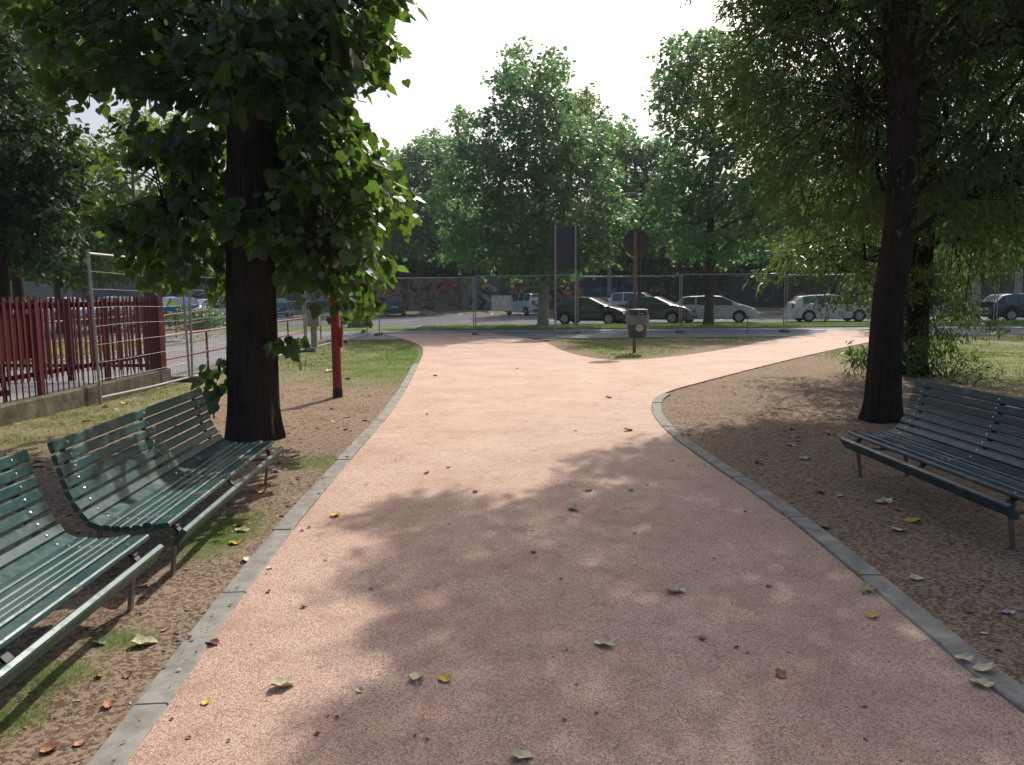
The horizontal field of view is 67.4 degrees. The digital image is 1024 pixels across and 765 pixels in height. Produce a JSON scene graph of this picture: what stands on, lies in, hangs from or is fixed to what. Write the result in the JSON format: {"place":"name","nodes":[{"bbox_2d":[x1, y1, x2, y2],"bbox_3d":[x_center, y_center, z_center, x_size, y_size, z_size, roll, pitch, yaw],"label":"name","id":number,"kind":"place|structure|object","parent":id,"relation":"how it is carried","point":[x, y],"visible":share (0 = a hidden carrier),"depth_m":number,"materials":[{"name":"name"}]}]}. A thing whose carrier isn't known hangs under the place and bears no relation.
{"place":"outdoors","nodes":[
{"label":"outdoors","id":0,"kind":"place"},
{"bbox_2d":[0,340,319,402],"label":"ramp pavement","id":1,"kind":"structure","parent":0,"point":[174,352],"depth_m":16.46,"materials":[{"name":"concrete"}]},
{"bbox_2d":[0,312,8,401],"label":"picket gate","id":2,"kind":"structure","parent":1,"relation":"on","point":[6,392],"depth_m":10.88,"materials":[{"name":"metal"}]},
{"bbox_2d":[0,296,148,380],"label":"picket fence","id":3,"kind":"object","parent":1,"relation":"on","point":[68,345],"visible":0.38,"depth_m":14.00,"materials":[{"name":"metal"}]},
{"bbox_2d":[165,316,321,366],"bbox_3d":[-6.474,-1.166,20.270,0.050,0.854,12.701,-1,7,-1],"label":"handrail","id":4,"kind":"object","parent":1,"relation":"on","point":[207,351],"visible":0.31,"depth_m":16.07,"materials":[{"name":"metal"}]},
{"bbox_2d":[347,311,365,326],"bbox_3d":[-7.303,-3.024,36.605,1.000,0.800,0.450,0,7,0],"label":"concrete block","id":5,"kind":"object","parent":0,"point":[357,324],"depth_m":36.41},
{"bbox_2d":[0,307,1023,764],"bbox_3d":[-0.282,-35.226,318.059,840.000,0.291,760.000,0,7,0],"label":"ground","id":6,"kind":"structure","parent":0,"point":[982,547],"depth_m":5.71,"materials":[{"name":"soil"}]},
{"bbox_2d":[0,2,78,313],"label":"broadleaf tree","id":7,"kind":"object","parent":6,"relation":"on","point":[18,287],"visible":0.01,"depth_m":24.64,"materials":[{"name":"green plant"}]},
{"bbox_2d":[40,742,61,751],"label":"fallen leaf","id":8,"kind":"object","parent":6,"relation":"on","point":[48,746],"visible":1,"depth_m":2.65,"materials":[{"name":"plant"}]},
{"bbox_2d":[0,8,102,360],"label":"hornbeam tree","id":9,"kind":"object","parent":6,"relation":"on","point":[42,189],"visible":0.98,"depth_m":16.97,"materials":[{"name":"green plant"}]},
{"bbox_2d":[8,189,138,333],"bbox_3d":[-18.489,-5.127,32.707,8.400,6.253,5.521,0,7,0],"label":"broadleaf tree","id":10,"kind":"object","parent":6,"relation":"on","point":[76,271],"visible":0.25,"depth_m":32.10,"materials":[{"name":"green plant"}]},
{"bbox_2d":[24,316,130,362],"bbox_3d":[-11.309,-1.097,19.493,0.050,0.974,8.070,-1,7,-4],"label":"handrail","id":11,"kind":"object","parent":6,"relation":"on","point":[87,337],"visible":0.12,"depth_m":20.65,"materials":[{"name":"metal"}]},
{"bbox_2d":[0,449,163,689],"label":"park bench","id":12,"kind":"object","parent":6,"relation":"on","point":[46,578],"visible":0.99,"depth_m":3.47,"materials":[{"name":"green paint"}]},
{"bbox_2d":[0,368,170,426],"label":"wall","id":13,"kind":"structure","parent":6,"relation":"on","point":[32,407],"depth_m":10.69,"materials":[{"name":"concrete"}]},
{"bbox_2d":[0,295,152,402],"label":"picket fence","id":14,"kind":"object","parent":13,"relation":"on","point":[22,333],"visible":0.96,"depth_m":10.48,"materials":[{"name":"metal"}]},
{"bbox_2d":[144,293,166,369],"bbox_3d":[-6.207,-0.874,13.403,0.230,1.370,0.230,0,7,0],"label":"gate post","id":15,"kind":"object","parent":13,"relation":"on","point":[155,325],"visible":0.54,"depth_m":13.33,"materials":[{"name":"metal"}]},
{"bbox_2d":[102,700,115,711],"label":"fallen leaf","id":16,"kind":"object","parent":6,"relation":"on","point":[108,702],"visible":1,"depth_m":2.94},
{"bbox_2d":[86,250,190,403],"bbox_3d":[-5.949,-0.951,12.444,0.044,2.220,2.797,-1,7,3],"label":"fence","id":17,"kind":"object","parent":6,"relation":"on","point":[88,253],"visible":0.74,"depth_m":11.79,"materials":[{"name":"metal"}]},
{"bbox_2d":[121,633,157,646],"bbox_3d":[-1.669,1.159,3.442,0.149,0.037,0.084,3,7,-30],"label":"fallen leaf","id":18,"kind":"object","parent":6,"relation":"on","point":[144,641],"visible":1,"depth_m":3.47,"materials":[{"name":"plant"}]},
{"bbox_2d":[47,388,283,576],"bbox_3d":[-2.164,0.586,5.218,0.685,0.832,2.328,-1,7,-4],"label":"park bench","id":19,"kind":"object","parent":6,"relation":"on","point":[169,498],"visible":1,"depth_m":4.76,"materials":[{"name":"green paint"}]},
{"bbox_2d":[5,338,329,374],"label":"ramp kerb","id":20,"kind":"structure","parent":6,"relation":"on","point":[181,343],"depth_m":20.92,"materials":[{"name":"concrete"}]},
{"bbox_2d":[171,375,202,381],"bbox_3d":[-5.891,-0.067,13.980,0.660,0.110,0.220,0,7,0],"label":"ballast block","id":21,"kind":"object","parent":6,"relation":"on","point":[193,378],"depth_m":13.88,"materials":[{"name":"concrete"}]},
{"bbox_2d":[188,262,225,375],"bbox_3d":[-5.782,-1.323,15.646,0.047,2.220,3.543,1,7,1],"label":"fence","id":22,"kind":"object","parent":6,"relation":"on","point":[191,324],"visible":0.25,"depth_m":14.24,"materials":[{"name":"metal"}]},
{"bbox_2d":[0,0,429,442],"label":"linden tree","id":23,"kind":"object","parent":6,"relation":"on","point":[283,192],"visible":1,"depth_m":7.63,"materials":[{"name":"green plant"}]},
{"bbox_2d":[87,364,418,764],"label":"kerb","id":24,"kind":"structure","parent":6,"relation":"on","point":[133,728],"depth_m":3.56,"materials":[{"name":"concrete"}]},
{"bbox_2d":[275,270,304,355],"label":"fence","id":25,"kind":"object","parent":6,"relation":"on","point":[284,310],"visible":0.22,"depth_m":20.08,"materials":[{"name":"metal"}]},
{"bbox_2d":[307,312,320,349],"bbox_3d":[-5.558,-1.437,21.566,0.340,1.080,0.200,0,7,0],"label":"utility box","id":26,"kind":"object","parent":6,"relation":"on","point":[313,324],"visible":0.75,"depth_m":21.51,"materials":[{"name":"metal"}]},
{"bbox_2d":[304,291,330,347],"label":"fence","id":27,"kind":"object","parent":6,"relation":"on","point":[306,324],"visible":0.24,"depth_m":21.63,"materials":[{"name":"metal"}]},
{"bbox_2d":[330,300,343,397],"bbox_3d":[-2.632,-0.626,11.543,0.188,1.770,0.160,0,7,0],"label":"red post","id":28,"kind":"object","parent":6,"relation":"on","point":[336,339],"visible":0.69,"depth_m":11.51,"materials":[{"name":"metal"}]},
{"bbox_2d":[335,219,409,277],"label":"woodland tree","id":29,"kind":"object","parent":6,"relation":"on","point":[398,261],"visible":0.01,"depth_m":77.05,"materials":[{"name":"green plant"}]},
{"bbox_2d":[376,126,483,310],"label":"plane tree","id":30,"kind":"object","parent":6,"relation":"on","point":[421,239],"visible":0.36,"depth_m":64.70,"materials":[{"name":"green plant"}]},
{"bbox_2d":[397,186,477,277],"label":"woodland tree","id":31,"kind":"object","parent":6,"relation":"on","point":[412,275],"visible":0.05,"depth_m":77.88,"materials":[{"name":"green plant"}]},
{"bbox_2d":[444,176,537,276],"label":"woodland tree","id":32,"kind":"object","parent":6,"relation":"on","point":[490,227],"visible":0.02,"depth_m":76.25,"materials":[{"name":"green plant"}]},
{"bbox_2d":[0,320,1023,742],"bbox_3d":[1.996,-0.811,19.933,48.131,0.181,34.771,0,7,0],"label":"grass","id":33,"kind":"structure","parent":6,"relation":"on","point":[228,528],"depth_m":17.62,"materials":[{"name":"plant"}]},
{"bbox_2d":[0,342,1023,763],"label":"leaf litter","id":34,"kind":"object","parent":6,"relation":"on","point":[228,514],"visible":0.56,"depth_m":6.33,"materials":[{"name":"plant"}]},
{"bbox_2d":[8,252,1023,306],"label":"undergrowth","id":35,"kind":"object","parent":6,"relation":"on","point":[417,264],"visible":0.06,"depth_m":73.06,"materials":[{"name":"green plant"}]},
{"bbox_2d":[10,273,1023,311],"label":"graffiti wall","id":36,"kind":"structure","parent":6,"relation":"on","point":[441,297],"depth_m":71.47,"materials":[{"name":"concrete"}]},
{"bbox_2d":[421,35,641,325],"bbox_3d":[0.993,-9.237,35.333,10.359,13.504,8.255,0,7,0],"label":"plane tree","id":37,"kind":"object","parent":6,"relation":"on","point":[553,156],"visible":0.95,"depth_m":33.75,"materials":[{"name":"green plant"}]},
{"bbox_2d":[294,308,783,312],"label":"kerb","id":38,"kind":"structure","parent":6,"relation":"on","point":[550,310],"depth_m":66.72,"materials":[{"name":"concrete"}]},
{"bbox_2d":[126,186,959,279],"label":"woodland","id":39,"kind":"object","parent":6,"relation":"on","point":[463,201],"visible":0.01,"depth_m":83.29,"materials":[{"name":"green plant"}]},
{"bbox_2d":[546,79,654,294],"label":"plane tree","id":40,"kind":"object","parent":6,"relation":"on","point":[586,102],"visible":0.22,"depth_m":64.50,"materials":[{"name":"green plant"}]},
{"bbox_2d":[573,181,643,275],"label":"woodland tree","id":41,"kind":"object","parent":6,"relation":"on","point":[616,260],"visible":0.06,"depth_m":75.79,"materials":[{"name":"green plant"}]},
{"bbox_2d":[623,229,649,352],"bbox_3d":[3.204,-2.348,19.855,0.690,3.204,0.121,0,7,0],"label":"round sign","id":42,"kind":"object","parent":6,"relation":"on","point":[636,242],"visible":0.95,"depth_m":19.75,"materials":[{"name":"metal"}]},
{"bbox_2d":[626,309,648,338],"bbox_3d":[3.214,-1.504,19.620,0.546,0.751,0.570,5,9,40],"label":"litter bin","id":43,"kind":"object","parent":42,"relation":"attached to","point":[637,324],"visible":1,"depth_m":19.44,"materials":[{"name":"grey plastic"}]},
{"bbox_2d":[597,113,689,292],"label":"plane tree","id":44,"kind":"object","parent":6,"relation":"on","point":[650,152],"visible":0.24,"depth_m":66.00,"materials":[{"name":"green plant"}]},
{"bbox_2d":[618,199,698,273],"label":"woodland tree","id":45,"kind":"object","parent":6,"relation":"on","point":[650,261],"visible":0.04,"depth_m":78.46,"materials":[{"name":"green plant"}]},
{"bbox_2d":[647,196,747,295],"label":"woodland tree","id":46,"kind":"object","parent":6,"relation":"on","point":[698,280],"visible":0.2,"depth_m":67.28,"materials":[{"name":"green plant"}]},
{"bbox_2d":[408,321,1022,330],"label":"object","id":47,"kind":"structure","parent":6,"relation":"on","point":[669,327],"depth_m":32.94,"materials":[{"name":"concrete"}]},
{"bbox_2d":[661,172,775,275],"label":"woodland tree","id":48,"kind":"object","parent":6,"relation":"on","point":[739,213],"visible":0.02,"depth_m":76.45,"materials":[{"name":"green plant"}]},
{"bbox_2d":[633,20,821,324],"bbox_3d":[10.265,-9.893,35.550,9.835,14.609,7.727,0,7,0],"label":"plane tree","id":49,"kind":"object","parent":6,"relation":"on","point":[687,241],"visible":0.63,"depth_m":34.25,"materials":[{"name":"green plant"}]},
{"bbox_2d":[734,167,794,274],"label":"woodland tree","id":50,"kind":"object","parent":6,"relation":"on","point":[783,259],"visible":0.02,"depth_m":78.32,"materials":[{"name":"green plant"}]},
{"bbox_2d":[750,53,885,295],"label":"plane tree","id":51,"kind":"object","parent":6,"relation":"on","point":[844,291],"visible":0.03,"depth_m":65.56,"materials":[{"name":"green plant"}]},
{"bbox_2d":[635,0,1023,423],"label":"oak tree","id":52,"kind":"object","parent":6,"relation":"on","point":[902,51],"visible":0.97,"depth_m":9.37,"materials":[{"name":"green plant"}]},
{"bbox_2d":[652,393,1023,712],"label":"kerb","id":53,"kind":"structure","parent":6,"relation":"on","point":[951,643],"depth_m":4.09,"materials":[{"name":"concrete"}]},
{"bbox_2d":[861,582,874,589],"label":"fallen leaf","id":54,"kind":"object","parent":53,"relation":"on","point":[868,586],"visible":1,"depth_m":3.96,"materials":[{"name":"plant"}]},
{"bbox_2d":[955,652,979,661],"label":"fallen leaf","id":55,"kind":"object","parent":53,"relation":"on","point":[966,656],"visible":1,"depth_m":3.19,"materials":[{"name":"plant"}]},
{"bbox_2d":[973,662,1003,670],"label":"fallen leaf","id":56,"kind":"object","parent":53,"relation":"on","point":[980,666],"visible":1,"depth_m":3.11,"materials":[{"name":"plant"}]},
{"bbox_2d":[799,182,878,273],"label":"woodland tree","id":57,"kind":"object","parent":6,"relation":"on","point":[854,245],"depth_m":76.70,"materials":[{"name":"green plant"}]},
{"bbox_2d":[840,345,866,374],"bbox_3d":[6.751,-0.425,14.550,0.868,0.710,0.964,6,9,43],"label":"shrub","id":58,"kind":"object","parent":6,"relation":"on","point":[850,351],"visible":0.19,"depth_m":14.57,"materials":[{"name":"green plant"}]},
{"bbox_2d":[742,0,1023,378],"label":"oak tree","id":59,"kind":"object","parent":6,"relation":"on","point":[924,282],"visible":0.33,"depth_m":13.77,"materials":[{"name":"green plant"}]},
{"bbox_2d":[875,497,898,503],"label":"fallen leaf","id":60,"kind":"object","parent":6,"relation":"on","point":[882,500],"visible":1,"depth_m":5.69,"materials":[{"name":"plant"}]},
{"bbox_2d":[840,379,1023,549],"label":"park bench","id":61,"kind":"object","parent":6,"relation":"on","point":[983,466],"visible":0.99,"depth_m":5.58,"materials":[{"name":"blue paint"}]},
{"bbox_2d":[902,346,1006,377],"bbox_3d":[7.776,-0.284,13.940,1.983,0.704,1.294,0,7,0],"label":"shrub","id":62,"kind":"object","parent":6,"relation":"on","point":[956,366],"visible":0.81,"depth_m":13.82,"materials":[{"name":"green plant"}]},
{"bbox_2d":[937,371,1002,385],"bbox_3d":[7.577,-0.022,12.725,0.916,0.341,0.604,0,7,0],"label":"shrub","id":63,"kind":"object","parent":6,"relation":"on","point":[958,382],"visible":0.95,"depth_m":12.67,"materials":[{"name":"green plant"}]},
{"bbox_2d":[0,0,1023,273],"label":"sky","id":64,"kind":"structure","parent":0,"point":[610,41],"materials":[{"name":"white"}]},
{"bbox_2d":[40,311,1023,328],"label":"car park","id":65,"kind":"structure","parent":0,"point":[531,318],"depth_m":47.40,"materials":[{"name":"asphalt"}]},
{"bbox_2d":[27,297,81,320],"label":"parked car","id":66,"kind":"object","parent":65,"relation":"on","point":[54,308],"visible":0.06,"depth_m":51.12,"materials":[{"name":"white paint"}]},
{"bbox_2d":[80,296,133,322],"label":"parked car","id":67,"kind":"object","parent":65,"relation":"on","point":[81,314],"visible":0.05,"depth_m":50.26,"materials":[{"name":"silver metal"}]},
{"bbox_2d":[76,308,141,331],"bbox_3d":[-17.563,-2.785,33.850,3.661,1.322,2.404,0,7,0],"label":"shrub","id":68,"kind":"object","parent":65,"relation":"on","point":[109,320],"visible":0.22,"depth_m":33.56,"materials":[{"name":"green plant"}]},
{"bbox_2d":[69,104,225,328],"bbox_3d":[-17.625,-8.074,37.199,10.363,11.060,7.316,0,7,0],"label":"plane tree","id":69,"kind":"object","parent":65,"relation":"on","point":[122,191],"visible":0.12,"depth_m":36.18,"materials":[{"name":"green plant"}]},
{"bbox_2d":[163,296,199,321],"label":"parked car","id":70,"kind":"object","parent":65,"relation":"on","point":[179,301],"visible":0.15,"depth_m":49.52,"materials":[{"name":"blue paint"}]},
{"bbox_2d":[163,304,225,329],"bbox_3d":[-14.827,-3.004,35.835,3.948,1.346,2.692,0,7,0],"label":"hedge","id":71,"kind":"object","parent":65,"relation":"on","point":[219,318],"visible":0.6,"depth_m":35.57,"materials":[{"name":"green plant"}]},
{"bbox_2d":[192,299,218,310],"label":"parked car","id":72,"kind":"object","parent":65,"relation":"on","point":[205,304],"visible":0.09,"depth_m":51.78,"materials":[{"name":"white paint"}]},
{"bbox_2d":[195,300,225,324],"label":"parked car","id":73,"kind":"object","parent":65,"relation":"on","point":[216,305],"visible":0.08,"depth_m":44.47,"materials":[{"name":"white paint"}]},
{"bbox_2d":[276,298,293,316],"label":"parked car","id":74,"kind":"object","parent":65,"relation":"on","point":[286,304],"visible":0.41,"depth_m":58.63,"materials":[{"name":"teal paint"}]},
{"bbox_2d":[381,295,405,315],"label":"parked car","id":75,"kind":"object","parent":65,"relation":"on","point":[400,302],"visible":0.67,"depth_m":58.31,"materials":[{"name":"black paint"}]},
{"bbox_2d":[504,293,548,314],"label":"parked car","id":76,"kind":"object","parent":65,"relation":"on","point":[526,303],"visible":0.62,"depth_m":58.80,"materials":[{"name":"silver metal"}]},
{"bbox_2d":[553,296,631,323],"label":"parked car","id":77,"kind":"object","parent":65,"relation":"on","point":[595,307],"visible":0.88,"depth_m":40.47,"materials":[{"name":"black paint"}]},
{"bbox_2d":[608,292,650,304],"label":"parked car","id":78,"kind":"object","parent":65,"relation":"on","point":[619,298],"visible":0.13,"depth_m":50.92,"materials":[{"name":"silver metal"}]},
{"bbox_2d":[622,174,663,297],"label":"street lamp","id":79,"kind":"object","parent":65,"relation":"on","point":[639,259],"visible":0.59,"depth_m":43.21,"materials":[{"name":"metal"}]},
{"bbox_2d":[616,296,696,322],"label":"parked car","id":80,"kind":"object","parent":65,"relation":"on","point":[657,307],"visible":0.45,"depth_m":41.48,"materials":[{"name":"grey paint"}]},
{"bbox_2d":[676,295,758,322],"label":"parked car","id":81,"kind":"object","parent":65,"relation":"on","point":[721,310],"visible":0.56,"depth_m":41.53,"materials":[{"name":"silver metal"}]},
{"bbox_2d":[784,294,871,321],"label":"parked car","id":82,"kind":"object","parent":65,"relation":"on","point":[797,302],"visible":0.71,"depth_m":41.46,"materials":[{"name":"white paint"}]},
{"bbox_2d":[854,53,1023,320],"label":"plane tree","id":83,"kind":"object","parent":65,"relation":"on","point":[978,290],"visible":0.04,"depth_m":37.60,"materials":[{"name":"green plant"}]},
{"bbox_2d":[930,294,966,319],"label":"parked car","id":84,"kind":"object","parent":65,"relation":"on","point":[942,309],"visible":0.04,"depth_m":42.50,"materials":[{"name":"white paint"}]},
{"bbox_2d":[953,59,1023,292],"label":"plane tree","id":85,"kind":"object","parent":65,"relation":"on","point":[1017,289],"depth_m":47.48,"materials":[{"name":"green plant"}]},
{"bbox_2d":[980,293,1023,320],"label":"parked car","id":86,"kind":"object","parent":65,"relation":"on","point":[1013,308],"visible":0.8,"depth_m":40.72,"materials":[{"name":"blue paint"}]},
{"bbox_2d":[41,326,1023,342],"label":"pavement","id":87,"kind":"structure","parent":0,"point":[662,333],"depth_m":29.11,"materials":[{"name":"concrete"}]},
{"bbox_2d":[164,309,215,340],"bbox_3d":[-13.421,-2.558,32.459,0.050,0.925,12.272,-2,7,-13],"label":"handrail","id":88,"kind":"object","parent":87,"relation":"on","point":[202,321],"visible":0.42,"depth_m":29.71,"materials":[{"name":"metal"}]},
{"bbox_2d":[340,308,367,339],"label":"fence","id":89,"kind":"object","parent":87,"relation":"on","point":[355,329],"visible":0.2,"depth_m":26.70,"materials":[{"name":"metal"}]},
{"bbox_2d":[377,276,473,333],"bbox_3d":[-3.262,-2.907,29.146,3.636,2.220,0.042,0,7,0],"label":"fence","id":90,"kind":"object","parent":87,"relation":"on","point":[472,277],"visible":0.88,"depth_m":29.19,"materials":[{"name":"metal"}]},
{"bbox_2d":[475,275,574,332],"bbox_3d":[0.520,-2.970,29.209,3.854,2.270,0.042,0,6,0],"label":"fence","id":91,"kind":"object","parent":87,"relation":"on","point":[511,282],"visible":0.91,"depth_m":29.16,"materials":[{"name":"metal"}]},
{"bbox_2d":[491,295,510,310],"bbox_3d":[-0.401,-3.008,29.109,0.756,0.573,0.028,0,7,0],"label":"notice board","id":92,"kind":"object","parent":91,"relation":"attached to","point":[498,303],"visible":1,"depth_m":29.11,"materials":[{"name":"white plastic"}]},
{"bbox_2d":[552,225,578,335],"bbox_3d":[1.932,-3.663,27.786,0.989,3.992,0.098,0,7,0],"label":"road sign","id":93,"kind":"object","parent":87,"relation":"on","point":[565,247],"visible":0.82,"depth_m":27.67,"materials":[{"name":"metal"}]},
{"bbox_2d":[577,274,680,331],"bbox_3d":[4.436,-2.971,29.166,3.902,2.220,0.042,0,6,0],"label":"fence","id":94,"kind":"object","parent":87,"relation":"on","point":[578,276],"visible":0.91,"depth_m":29.19,"materials":[{"name":"metal"}]},
{"bbox_2d":[681,273,785,330],"bbox_3d":[8.400,-3.032,29.200,3.950,2.270,0.044,0,7,0],"label":"fence","id":95,"kind":"object","parent":87,"relation":"on","point":[687,302],"visible":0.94,"depth_m":29.19,"materials":[{"name":"metal"}]},
{"bbox_2d":[785,274,870,329],"bbox_3d":[12.364,-3.033,29.152,3.902,2.220,0.044,0,7,0],"label":"fence","id":96,"kind":"object","parent":87,"relation":"on","point":[820,309],"visible":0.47,"depth_m":29.18,"materials":[{"name":"metal"}]},
{"bbox_2d":[930,273,996,328],"bbox_3d":[16.365,-3.070,29.200,4.023,2.220,0.042,0,7,0],"label":"fence","id":97,"kind":"object","parent":87,"relation":"on","point":[993,314],"visible":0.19,"depth_m":29.23,"materials":[{"name":"metal"}]},
{"bbox_2d":[995,273,1023,328],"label":"fence","id":98,"kind":"object","parent":87,"relation":"on","point":[1007,302],"visible":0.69,"depth_m":29.15,"materials":[{"name":"metal"}]},
{"bbox_2d":[126,330,1023,764],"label":"path","id":99,"kind":"structure","parent":0,"point":[528,652],"depth_m":3.67,"materials":[{"name":"pink asphalt"}]},
{"bbox_2d":[261,677,294,691],"bbox_3d":[-0.922,1.187,3.025,0.134,0.034,0.074,-3,2,-29],"label":"fallen leaf","id":100,"kind":"object","parent":99,"relation":"on","point":[281,681],"visible":1,"depth_m":3.05,"materials":[{"name":"plant"}]},
{"bbox_2d":[409,672,424,685],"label":"fallen leaf","id":101,"kind":"object","parent":99,"relation":"on","point":[415,675],"visible":1,"depth_m":3.10,"materials":[{"name":"plant"}]},
{"bbox_2d":[438,673,451,681],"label":"fallen leaf","id":102,"kind":"object","parent":99,"relation":"on","point":[445,678],"visible":1,"depth_m":3.09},
{"bbox_2d":[502,748,533,758],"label":"fallen leaf","id":103,"kind":"object","parent":99,"relation":"on","point":[519,753],"visible":1,"depth_m":2.57,"materials":[{"name":"plant"}]},
{"bbox_2d":[594,636,622,645],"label":"fallen leaf","id":104,"kind":"object","parent":99,"relation":"on","point":[608,640],"visible":1,"depth_m":3.39,"materials":[{"name":"plant"}]},
{"bbox_2d":[660,584,684,592],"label":"fallen leaf","id":105,"kind":"object","parent":99,"relation":"on","point":[675,588],"visible":1,"depth_m":3.98,"materials":[{"name":"plant"}]},
{"bbox_2d":[775,667,786,677],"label":"fallen leaf","id":106,"kind":"object","parent":99,"relation":"on","point":[780,673],"visible":1,"depth_m":3.11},
{"bbox_2d":[969,678,1000,690],"bbox_3d":[1.846,1.172,2.994,0.074,0.028,0.115,-9,11,-51],"label":"fallen leaf","id":107,"kind":"object","parent":99,"relation":"on","point":[984,682],"visible":1,"depth_m":3.01,"materials":[{"name":"plant"}]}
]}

